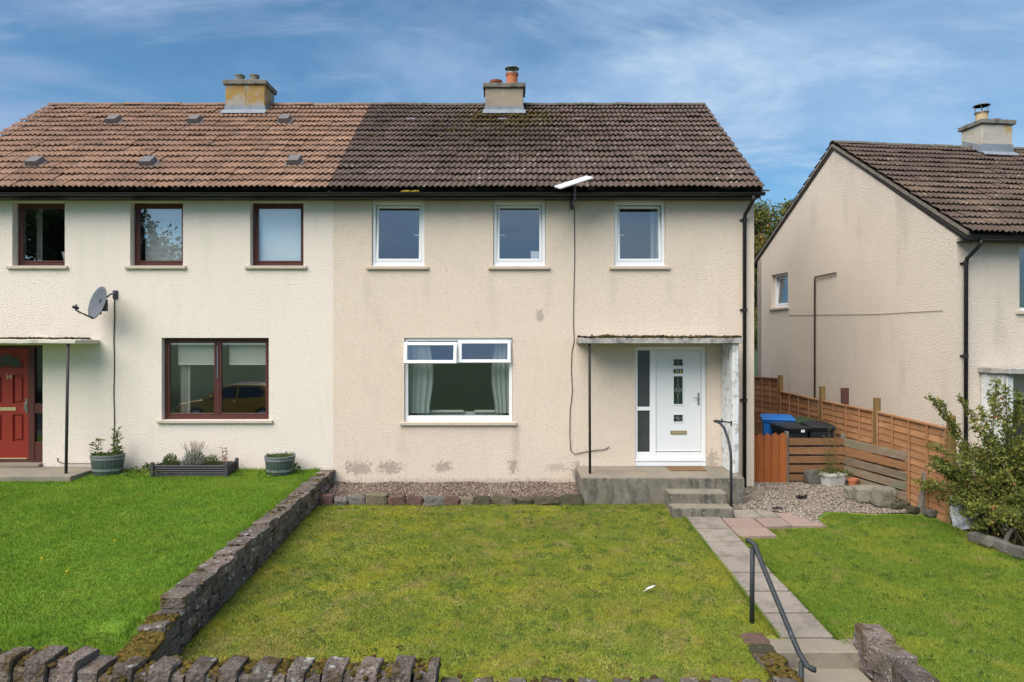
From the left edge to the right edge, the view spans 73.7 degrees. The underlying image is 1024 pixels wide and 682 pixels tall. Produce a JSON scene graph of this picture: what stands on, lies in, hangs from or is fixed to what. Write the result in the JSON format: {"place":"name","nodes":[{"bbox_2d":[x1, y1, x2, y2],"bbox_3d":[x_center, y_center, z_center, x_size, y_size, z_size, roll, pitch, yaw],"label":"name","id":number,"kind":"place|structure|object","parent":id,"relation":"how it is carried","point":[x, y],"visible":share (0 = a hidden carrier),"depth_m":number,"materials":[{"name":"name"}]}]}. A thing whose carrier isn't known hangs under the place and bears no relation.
{"place":"outdoors","nodes":[
{"label":"outdoors","id":0,"kind":"place"},
{"bbox_2d":[0,470,1023,681],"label":"garden ground","id":1,"kind":"structure","parent":0,"point":[118,625],"depth_m":8.12,"materials":[{"name":"green plant"}]},
{"bbox_2d":[0,467,91,481],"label":"doorstep slab","id":2,"kind":"structure","parent":1,"relation":"on","point":[36,474],"depth_m":12.40,"materials":[{"name":"concrete"}]},
{"bbox_2d":[89,450,125,475],"bbox_3d":[-7.535,2.266,12.718,0.616,0.430,0.497,0,0,0],"label":"barrel planter","id":3,"kind":"object","parent":1,"relation":"on","point":[108,463],"visible":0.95,"depth_m":12.54,"materials":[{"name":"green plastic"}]},
{"bbox_2d":[88,437,104,455],"bbox_3d":[-7.739,2.001,12.728,0.275,0.437,0.272,0,0,0],"label":"lily stem","id":4,"kind":"object","parent":3,"relation":"in","point":[98,441],"visible":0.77,"depth_m":12.73,"materials":[{"name":"plant"}]},
{"bbox_2d":[110,425,123,453],"bbox_3d":[-7.393,1.883,12.770,0.286,0.608,0.256,0,0,0],"label":"lily stem","id":5,"kind":"object","parent":3,"relation":"on","point":[117,448],"visible":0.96,"depth_m":12.77,"materials":[{"name":"plant"}]},
{"bbox_2d":[0,466,320,655],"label":"grass","id":6,"kind":"structure","parent":1,"relation":"on","point":[257,514],"depth_m":9.22,"materials":[{"name":"green plant"}]},
{"bbox_2d":[0,74,371,473],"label":"house","id":7,"kind":"structure","parent":1,"relation":"on","point":[93,181],"depth_m":13.10,"materials":[{"name":"grey paint"}]},
{"bbox_2d":[0,345,42,466],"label":"door","id":8,"kind":"structure","parent":7,"relation":"in","point":[21,366],"depth_m":13.24,"materials":[{"name":"red wood"}]},
{"bbox_2d":[6,204,67,268],"bbox_3d":[-9.096,-2.024,13.193,1.168,1.286,0.295,0,0,0],"label":"window","id":9,"kind":"structure","parent":7,"relation":"in","point":[22,264],"depth_m":13.25,"materials":[{"name":"brown wood"}]},
{"bbox_2d":[37,209,42,260],"bbox_3d":[-9.354,-2.057,13.520,0.123,1.126,0.087,0,0,0],"label":"curtain","id":10,"kind":"object","parent":7,"relation":"hanging from","point":[39,234],"visible":0.88,"depth_m":13.51,"materials":[{"name":"white fabric"}]},
{"bbox_2d":[57,299,114,463],"bbox_3d":[-8.171,0.769,13.076,1.111,3.176,0.048,0,0,0],"label":"aerial cable","id":11,"kind":"object","parent":7,"relation":"attached to","point":[113,384],"visible":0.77,"depth_m":13.09,"materials":[{"name":"brown plastic"}]},
{"bbox_2d":[72,286,117,318],"bbox_3d":[-7.707,-0.711,12.705,0.500,0.619,0.785,0,0,0],"label":"satellite dish","id":12,"kind":"object","parent":7,"relation":"attached to","point":[98,304],"visible":1,"depth_m":12.75,"materials":[{"name":"grey metal"}]},
{"bbox_2d":[124,204,186,268],"bbox_3d":[-6.831,-2.024,13.193,1.173,1.286,0.295,0,0,0],"label":"window","id":13,"kind":"structure","parent":7,"relation":"in","point":[139,264],"depth_m":13.25,"materials":[{"name":"brown wood"}]},
{"bbox_2d":[145,209,181,260],"bbox_3d":[-6.770,-2.068,13.397,0.850,1.148,0.014,0,0,0],"label":"venetian blind","id":14,"kind":"object","parent":7,"relation":"attached to","point":[163,234],"visible":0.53,"depth_m":13.40,"materials":[{"name":"white plastic"}]},
{"bbox_2d":[180,365,190,412],"bbox_3d":[-6.437,0.737,13.460,0.205,1.474,0.087,0,0,0],"label":"curtain","id":15,"kind":"object","parent":7,"relation":"hanging from","point":[185,388],"visible":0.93,"depth_m":13.46,"materials":[{"name":"white fabric"}]},
{"bbox_2d":[178,343,213,364],"bbox_3d":[-6.130,0.223,13.370,0.819,0.487,0.016,0,0,0],"label":"roller blind","id":16,"kind":"object","parent":7,"relation":"attached to","point":[195,353],"visible":0.71,"depth_m":13.37,"materials":[{"name":"white fabric"}]},
{"bbox_2d":[156,338,272,422],"bbox_3d":[-5.693,0.760,13.172,2.216,1.634,0.255,0,0,0],"label":"window","id":17,"kind":"structure","parent":7,"relation":"in","point":[218,413],"depth_m":13.21,"materials":[{"name":"brown wood"}]},
{"bbox_2d":[229,343,265,364],"bbox_3d":[-5.127,0.223,13.370,0.819,0.487,0.016,0,0,0],"label":"roller blind","id":18,"kind":"object","parent":7,"relation":"attached to","point":[247,353],"visible":0.69,"depth_m":13.37,"materials":[{"name":"white fabric"}]},
{"bbox_2d":[244,204,306,268],"bbox_3d":[-4.523,-2.024,13.193,1.183,1.286,0.295,0,0,0],"label":"window","id":19,"kind":"structure","parent":7,"relation":"in","point":[257,264],"depth_m":13.25,"materials":[{"name":"brown wood"}]},
{"bbox_2d":[261,209,300,260],"bbox_3d":[-4.472,-2.062,13.370,0.880,1.177,0.016,0,0,0],"label":"roller blind","id":20,"kind":"object","parent":7,"relation":"attached to","point":[280,234],"visible":0.85,"depth_m":13.37,"materials":[{"name":"white fabric"}]},
{"bbox_2d":[150,458,238,477],"bbox_3d":[-5.894,2.381,12.710,1.411,0.330,0.520,0,0,0],"label":"raised bed","id":21,"kind":"object","parent":1,"relation":"on","point":[218,469],"visible":0.84,"depth_m":12.49,"materials":[{"name":"grey wood"}]},
{"bbox_2d":[161,453,180,464],"bbox_3d":[-6.350,2.195,12.693,0.348,0.256,0.287,0,0,0],"label":"heather","id":22,"kind":"object","parent":21,"relation":"on","point":[171,461],"visible":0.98,"depth_m":12.69,"materials":[{"name":"green plant"}]},
{"bbox_2d":[180,440,207,464],"bbox_3d":[-5.915,2.088,12.700,0.534,0.471,0.428,0,0,0],"label":"lavender","id":23,"kind":"object","parent":21,"relation":"on","point":[194,456],"visible":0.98,"depth_m":12.67,"materials":[{"name":"grey plant"}]},
{"bbox_2d":[205,454,220,464],"bbox_3d":[-5.569,2.212,12.694,0.331,0.223,0.268,0,0,0],"label":"dianthus","id":24,"kind":"object","parent":21,"relation":"on","point":[212,461],"visible":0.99,"depth_m":12.68,"materials":[{"name":"green plant"}]},
{"bbox_2d":[219,447,227,464],"bbox_3d":[-5.354,2.131,12.687,0.189,0.342,0.166,0,0,-25],"label":"spurge","id":25,"kind":"object","parent":21,"relation":"on","point":[222,452],"visible":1,"depth_m":12.69,"materials":[{"name":"plant"}]},
{"bbox_2d":[111,462,305,477],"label":"weeds","id":26,"kind":"object","parent":1,"relation":"on","point":[148,466],"visible":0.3,"depth_m":12.51,"materials":[{"name":"green plant"}]},
{"bbox_2d":[116,470,335,662],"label":"garden wall","id":27,"kind":"structure","parent":1,"relation":"on","point":[193,603],"depth_m":7.92,"materials":[{"name":"grey stone"}]},
{"bbox_2d":[264,452,295,476],"bbox_3d":[-4.331,2.280,12.720,0.580,0.420,0.515,0,0,0],"label":"barrel planter","id":28,"kind":"object","parent":1,"relation":"on","point":[282,464],"visible":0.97,"depth_m":12.53,"materials":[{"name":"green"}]},
{"bbox_2d":[319,492,583,506],"bbox_3d":[-1.052,2.813,12.038,4.664,0.291,0.327,0,0,0],"label":"border edging","id":29,"kind":"object","parent":1,"relation":"on","point":[378,498],"visible":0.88,"depth_m":11.96,"materials":[{"name":"grey stone"}]},
{"bbox_2d":[327,481,577,502],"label":"gravel","id":30,"kind":"structure","parent":1,"relation":"on","point":[465,489],"depth_m":12.72,"materials":[{"name":"grey gravel"}]},
{"bbox_2d":[327,66,769,486],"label":"house","id":31,"kind":"structure","parent":1,"relation":"on","point":[448,218],"depth_m":13.10,"materials":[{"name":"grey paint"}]},
{"bbox_2d":[366,202,428,269],"bbox_3d":[-2.195,-2.029,13.164,1.193,1.317,0.239,0,0,0],"label":"window","id":32,"kind":"structure","parent":31,"relation":"in","point":[378,264],"depth_m":13.15,"materials":[{"name":"plastic"}]},
{"bbox_2d":[410,341,432,412],"bbox_3d":[-1.772,0.696,13.371,0.468,1.433,0.086,0,0,0],"label":"curtain","id":33,"kind":"object","parent":31,"relation":"hanging from","point":[421,381],"visible":0.88,"depth_m":13.37,"materials":[{"name":"grey fabric"}]},
{"bbox_2d":[400,338,516,425],"bbox_3d":[-1.029,0.780,13.094,2.241,1.675,0.293,0,0,0],"label":"window","id":34,"kind":"structure","parent":31,"relation":"in","point":[410,420],"depth_m":13.08,"materials":[{"name":"plastic"}]},
{"bbox_2d":[417,410,503,414],"bbox_3d":[-1.023,1.875,13.925,1.740,1.009,0.850,0,0,0],"label":"sofa","id":35,"kind":"object","parent":31,"relation":"in","point":[460,412],"visible":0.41,"depth_m":13.55,"materials":[{"name":"grey"}]},
{"bbox_2d":[491,344,508,412],"bbox_3d":[-0.224,0.696,13.371,0.366,1.433,0.086,0,0,0],"label":"curtain","id":36,"kind":"object","parent":31,"relation":"hanging from","point":[500,379],"visible":0.78,"depth_m":13.37,"materials":[{"name":"grey fabric"}]},
{"bbox_2d":[488,202,549,269],"bbox_3d":[0.133,-2.029,13.162,1.183,1.317,0.235,0,0,0],"label":"window","id":37,"kind":"structure","parent":31,"relation":"in","point":[499,264],"depth_m":13.15,"materials":[{"name":"plastic"}]},
{"bbox_2d":[531,251,538,258],"bbox_3d":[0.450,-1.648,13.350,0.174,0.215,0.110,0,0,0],"label":"sticker","id":38,"kind":"object","parent":37,"relation":"on","point":[534,254],"visible":0.61,"depth_m":13.30,"materials":[{"name":"white paper"}]},
{"bbox_2d":[554,176,592,209],"bbox_3d":[1.071,-2.787,12.624,0.616,0.535,0.907,0,0,-12],"label":"panel antenna","id":39,"kind":"object","parent":31,"relation":"attached to","point":[574,182],"visible":1,"depth_m":12.38,"materials":[{"name":"grey plastic"}]},
{"bbox_2d":[569,206,608,453],"bbox_3d":[1.483,-0.202,13.085,0.768,4.755,0.025,0,0,0],"label":"aerial cable","id":40,"kind":"object","parent":31,"relation":"attached to","point":[573,331],"visible":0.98,"depth_m":13.08,"materials":[{"name":"grey plastic"}]},
{"bbox_2d":[609,202,669,269],"bbox_3d":[2.446,-2.029,13.174,1.162,1.317,0.257,0,0,0],"label":"window","id":41,"kind":"structure","parent":31,"relation":"in","point":[619,264],"depth_m":13.15,"materials":[{"name":"plastic"}]},
{"bbox_2d":[650,209,657,258],"bbox_3d":[2.809,-2.037,13.430,0.174,1.146,0.087,0,0,0],"label":"curtain","id":42,"kind":"object","parent":31,"relation":"hanging from","point":[653,235],"visible":0.62,"depth_m":13.44,"materials":[{"name":"grey fabric"}]},
{"bbox_2d":[635,346,705,465],"bbox_3d":[3.050,1.254,13.161,1.365,2.298,0.128,0,0,0],"label":"door","id":43,"kind":"structure","parent":31,"relation":"in","point":[670,386],"depth_m":13.17,"materials":[{"name":"plastic"}]},
{"bbox_2d":[713,419,732,507],"bbox_3d":[3.730,2.166,12.079,0.334,1.508,0.895,0,0,18],"label":"porch handrail","id":44,"kind":"object","parent":31,"relation":"attached to","point":[720,422],"visible":0.93,"depth_m":11.64,"materials":[{"name":"metal"}]},
{"bbox_2d":[189,505,1022,681],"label":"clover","id":45,"kind":"object","parent":1,"relation":"on","point":[583,642],"visible":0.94,"depth_m":8.45,"materials":[{"name":"green plant"}]},
{"bbox_2d":[575,466,744,518],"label":"steps","id":46,"kind":"structure","parent":1,"relation":"on","point":[679,494],"depth_m":11.98,"materials":[{"name":"concrete"}]},
{"bbox_2d":[666,466,706,470],"bbox_3d":[3.265,2.391,12.800,0.672,0.022,0.405,0,0,0],"label":"doormat","id":47,"kind":"object","parent":46,"relation":"on","point":[685,468],"visible":1,"depth_m":12.75,"materials":[{"name":"brown fabric"}]},
{"bbox_2d":[683,516,838,639],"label":"grass","id":48,"kind":"structure","parent":1,"relation":"on","point":[791,590],"depth_m":8.42,"materials":[{"name":"green plant"}]},
{"bbox_2d":[722,509,826,538],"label":"side paving","id":49,"kind":"structure","parent":1,"relation":"on","point":[755,524],"depth_m":10.96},
{"bbox_2d":[760,414,794,435],"bbox_3d":[5.831,2.209,15.023,0.670,1.177,0.768,0,0,16],"label":"wheelie bin","id":50,"kind":"object","parent":1,"relation":"on","point":[767,419],"visible":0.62,"depth_m":14.78,"materials":[{"name":"blue plastic"}]},
{"bbox_2d":[746,538,816,678],"bbox_3d":[2.715,3.147,6.997,0.122,1.905,1.279,0,0,-7],"label":"path handrail","id":51,"kind":"object","parent":1,"relation":"on","point":[803,662],"visible":0.93,"depth_m":7.14,"materials":[{"name":"metal"}]},
{"bbox_2d":[770,422,810,473],"bbox_3d":[5.807,2.259,14.324,0.540,1.078,0.768,0,0,-6],"label":"wheelie bin","id":52,"kind":"object","parent":1,"relation":"on","point":[794,430],"visible":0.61,"depth_m":14.03,"materials":[{"name":"black plastic"}]},
{"bbox_2d":[794,417,818,423],"bbox_3d":[6.358,2.244,15.074,0.610,1.108,0.768,0,0,-8],"label":"wheelie bin","id":53,"kind":"object","parent":1,"relation":"on","point":[798,420],"visible":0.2,"depth_m":14.83,"materials":[{"name":"green plastic"}]},
{"bbox_2d":[801,421,836,464],"bbox_3d":[6.450,2.253,14.424,0.540,1.089,0.768,0,0,8],"label":"wheelie bin","id":54,"kind":"object","parent":1,"relation":"on","point":[818,429],"visible":0.51,"depth_m":14.13,"materials":[{"name":"black plastic"}]},
{"bbox_2d":[734,485,907,516],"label":"gravel yard","id":55,"kind":"structure","parent":1,"relation":"on","point":[815,503],"depth_m":12.03,"materials":[{"name":"grey gravel"}]},
{"bbox_2d":[796,493,806,498],"bbox_3d":[5.207,2.769,12.270,0.196,0.112,0.128,0,0,0],"label":"plastic scrap","id":56,"kind":"object","parent":55,"relation":"on","point":[801,496],"visible":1,"depth_m":12.24,"materials":[{"name":"black plastic"}]},
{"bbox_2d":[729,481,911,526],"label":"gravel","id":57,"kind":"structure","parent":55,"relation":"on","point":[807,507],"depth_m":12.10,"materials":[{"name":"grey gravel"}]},
{"bbox_2d":[804,469,820,484],"bbox_3d":[5.878,2.669,13.340,0.285,0.327,0.237,0,-4,-6],"label":"rock","id":58,"kind":"object","parent":57,"relation":"on","point":[811,476],"visible":0.84,"depth_m":13.24,"materials":[{"name":"grey stone"}]},
{"bbox_2d":[819,472,847,486],"bbox_3d":[6.189,2.675,13.226,0.460,0.230,0.368,0,0,-20],"label":"white planter","id":59,"kind":"object","parent":57,"relation":"on","point":[833,479],"visible":0.86,"depth_m":13.09,"materials":[{"name":"plastic"}]},
{"bbox_2d":[814,415,851,478],"bbox_3d":[6.201,2.033,13.225,0.795,1.287,0.527,0,0,0],"label":"potted shrub","id":60,"kind":"object","parent":59,"relation":"in","point":[831,471],"visible":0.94,"depth_m":13.22,"materials":[{"name":"green plant"}]},
{"bbox_2d":[842,485,854,499],"bbox_3d":[6.165,2.736,12.311,0.358,0.257,0.285,0,-3,-11],"label":"rock","id":61,"kind":"object","parent":57,"relation":"on","point":[847,492],"visible":0.49,"depth_m":12.24,"materials":[{"name":"stone"}]},
{"bbox_2d":[847,477,857,484],"bbox_3d":[6.510,2.709,13.039,0.196,0.170,0.193,0,0,0],"label":"terracotta pot","id":62,"kind":"object","parent":57,"relation":"on","point":[852,481],"visible":0.84,"depth_m":12.98,"materials":[{"name":"orange ceramic"}]},
{"bbox_2d":[852,484,873,503],"bbox_3d":[6.263,2.711,12.084,0.414,0.328,0.312,0,-1,6],"label":"rock","id":63,"kind":"object","parent":57,"relation":"on","point":[861,493],"visible":0.77,"depth_m":11.97,"materials":[{"name":"stone"}]},
{"bbox_2d":[870,485,897,507],"bbox_3d":[6.425,2.699,11.804,0.371,0.390,0.290,9,3,-9],"label":"rock","id":64,"kind":"object","parent":57,"relation":"on","point":[883,496],"visible":0.97,"depth_m":11.69,"materials":[{"name":"stone"}]},
{"bbox_2d":[890,500,910,509],"bbox_3d":[6.653,2.826,11.748,0.375,0.141,0.238,0,-1,-11],"label":"rock","id":65,"kind":"object","parent":57,"relation":"on","point":[900,504],"visible":0.84,"depth_m":11.64,"materials":[{"name":"stone"}]},
{"bbox_2d":[906,506,919,513],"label":"rock","id":66,"kind":"object","parent":57,"relation":"on","point":[912,509],"visible":1,"depth_m":11.48,"materials":[{"name":"stone"}]},
{"bbox_2d":[840,388,848,404],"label":"plank offcuts","id":67,"kind":"object","parent":1,"relation":"on","point":[844,395],"visible":0.18,"depth_m":15.97,"materials":[{"name":"brown wood"}]},
{"bbox_2d":[784,431,906,500],"bbox_3d":[6.502,2.469,13.047,2.286,1.362,0.866,0,0,42],"label":"slatted fence","id":68,"kind":"object","parent":1,"relation":"on","point":[842,450],"visible":0.63,"depth_m":13.21,"materials":[{"name":"brown wood"}]},
{"bbox_2d":[754,433,786,482],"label":"garden gate","id":69,"kind":"structure","parent":68,"relation":"attached to","point":[770,458],"depth_m":13.43,"materials":[{"name":"orange wood"}]},
{"bbox_2d":[754,375,955,524],"bbox_3d":[6.771,2.023,16.030,0.105,2.414,10.260,0,0,-3],"label":"panel fence","id":70,"kind":"object","parent":1,"relation":"on","point":[878,427],"visible":0.3,"depth_m":12.92,"materials":[{"name":"brown wood"}]},
{"bbox_2d":[754,103,1023,529],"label":"house","id":71,"kind":"structure","parent":1,"relation":"on","point":[891,275],"depth_m":14.85,"materials":[{"name":"grey paint"}]},
{"bbox_2d":[769,273,788,309],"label":"window","id":72,"kind":"structure","parent":71,"relation":"in","point":[777,281],"depth_m":19.50,"materials":[{"name":"plastic"}]},
{"bbox_2d":[1013,396,1023,441],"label":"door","id":73,"kind":"structure","parent":71,"relation":"in","point":[1018,429],"depth_m":12.94,"materials":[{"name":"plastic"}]},
{"bbox_2d":[1015,246,1023,313],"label":"window","id":74,"kind":"structure","parent":71,"relation":"in","point":[1021,310],"depth_m":12.92,"materials":[{"name":"plastic"}]},
{"bbox_2d":[917,471,925,513],"bbox_3d":[6.972,2.601,11.573,0.305,0.804,0.136,0,0,-25],"label":"timber stump","id":75,"kind":"object","parent":1,"relation":"on","point":[921,502],"visible":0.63,"depth_m":11.52,"materials":[{"name":"grey wood"}]},
{"bbox_2d":[923,508,936,516],"bbox_3d":[6.981,2.851,11.343,0.259,0.129,0.164,0,-2,-11],"label":"rock","id":76,"kind":"object","parent":1,"relation":"on","point":[931,512],"visible":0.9,"depth_m":11.27,"materials":[{"name":"grey stone"}]},
{"bbox_2d":[904,376,1023,551],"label":"wild shrub","id":77,"kind":"object","parent":1,"relation":"on","point":[991,490],"visible":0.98,"depth_m":10.40,"materials":[{"name":"green plant"}]},
{"bbox_2d":[950,495,979,529],"bbox_3d":[7.154,2.701,10.773,0.461,0.540,0.304,0,0,0],"label":"plastic sack","id":78,"kind":"object","parent":1,"relation":"on","point":[959,521],"visible":0.45,"depth_m":10.70,"materials":[{"name":"white plastic"}]},
{"bbox_2d":[967,531,995,546],"bbox_3d":[6.899,2.917,10.033,0.142,0.174,0.453,0,-3,-7],"label":"kerb stone","id":79,"kind":"object","parent":1,"relation":"on","point":[984,540],"visible":0.98,"depth_m":9.96,"materials":[{"name":"grey stone"}]},
{"bbox_2d":[990,536,1013,552],"bbox_3d":[6.997,2.925,9.826,0.140,0.172,0.430,0,1,-7],"label":"kerb stone","id":80,"kind":"object","parent":1,"relation":"on","point":[1002,545],"visible":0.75,"depth_m":9.71,"materials":[{"name":"grey stone"}]},
{"bbox_2d":[1003,523,1015,540],"bbox_3d":[7.324,2.914,10.065,0.527,0.380,0.076,0,0,-30],"label":"fallen branch","id":81,"kind":"object","parent":1,"relation":"on","point":[1010,532],"visible":0.36,"depth_m":10.04,"materials":[{"name":"grey wood"}]},
{"bbox_2d":[1007,545,1023,558],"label":"kerb stone","id":82,"kind":"object","parent":1,"relation":"on","point":[1016,551],"visible":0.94,"depth_m":9.49,"materials":[{"name":"grey stone"}]},
{"bbox_2d":[0,0,1023,235],"label":"sky","id":83,"kind":"structure","parent":0,"point":[785,80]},
{"bbox_2d":[754,348,756,376],"bbox_3d":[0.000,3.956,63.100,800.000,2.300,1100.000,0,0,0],"label":"ground","id":84,"kind":"structure","parent":0,"point":[755,363],"depth_m":158.53,"materials":[{"name":"green plant"}]},
{"bbox_2d":[0,644,99,681],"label":"street wall","id":85,"kind":"structure","parent":84,"relation":"on","point":[53,663],"depth_m":5.87,"materials":[{"name":"grey stone"}]},
{"bbox_2d":[77,654,441,681],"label":"street wall","id":86,"kind":"structure","parent":84,"relation":"on","point":[232,668],"depth_m":5.88,"materials":[{"name":"stone"}]},
{"bbox_2d":[441,673,794,681],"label":"street wall","id":87,"kind":"structure","parent":84,"relation":"on","point":[653,678],"depth_m":6.09,"materials":[{"name":"stone"}]},
{"bbox_2d":[754,198,786,351],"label":"tree","id":88,"kind":"object","parent":84,"relation":"on","point":[761,218],"visible":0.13,"depth_m":44.02,"materials":[{"name":"green plant"}]},
{"bbox_2d":[740,632,803,681],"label":"step wall","id":89,"kind":"structure","parent":84,"relation":"on","point":[773,660],"depth_m":6.79,"materials":[{"name":"grey stone"}]},
{"bbox_2d":[754,198,792,314],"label":"tree","id":90,"kind":"object","parent":84,"relation":"on","point":[786,204],"visible":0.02,"depth_m":46.41,"materials":[{"name":"green plant"}]},
{"bbox_2d":[768,639,870,681],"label":"garden steps","id":91,"kind":"structure","parent":84,"relation":"on","point":[832,660],"depth_m":6.93,"materials":[{"name":"concrete"}]},
{"bbox_2d":[852,623,938,681],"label":"step wall","id":92,"kind":"structure","parent":84,"relation":"on","point":[883,656],"depth_m":6.59,"materials":[{"name":"grey stone"}]},
{"bbox_2d":[686,517,833,638],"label":"garden path","id":93,"kind":"structure","parent":0,"point":[721,538],"depth_m":8.59,"materials":[{"name":"grey concrete"}]},
{"bbox_2d":[744,512,1023,681],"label":"grass","id":94,"kind":"structure","parent":0,"point":[919,528],"depth_m":8.64,"materials":[{"name":"green plant"}]}
]}

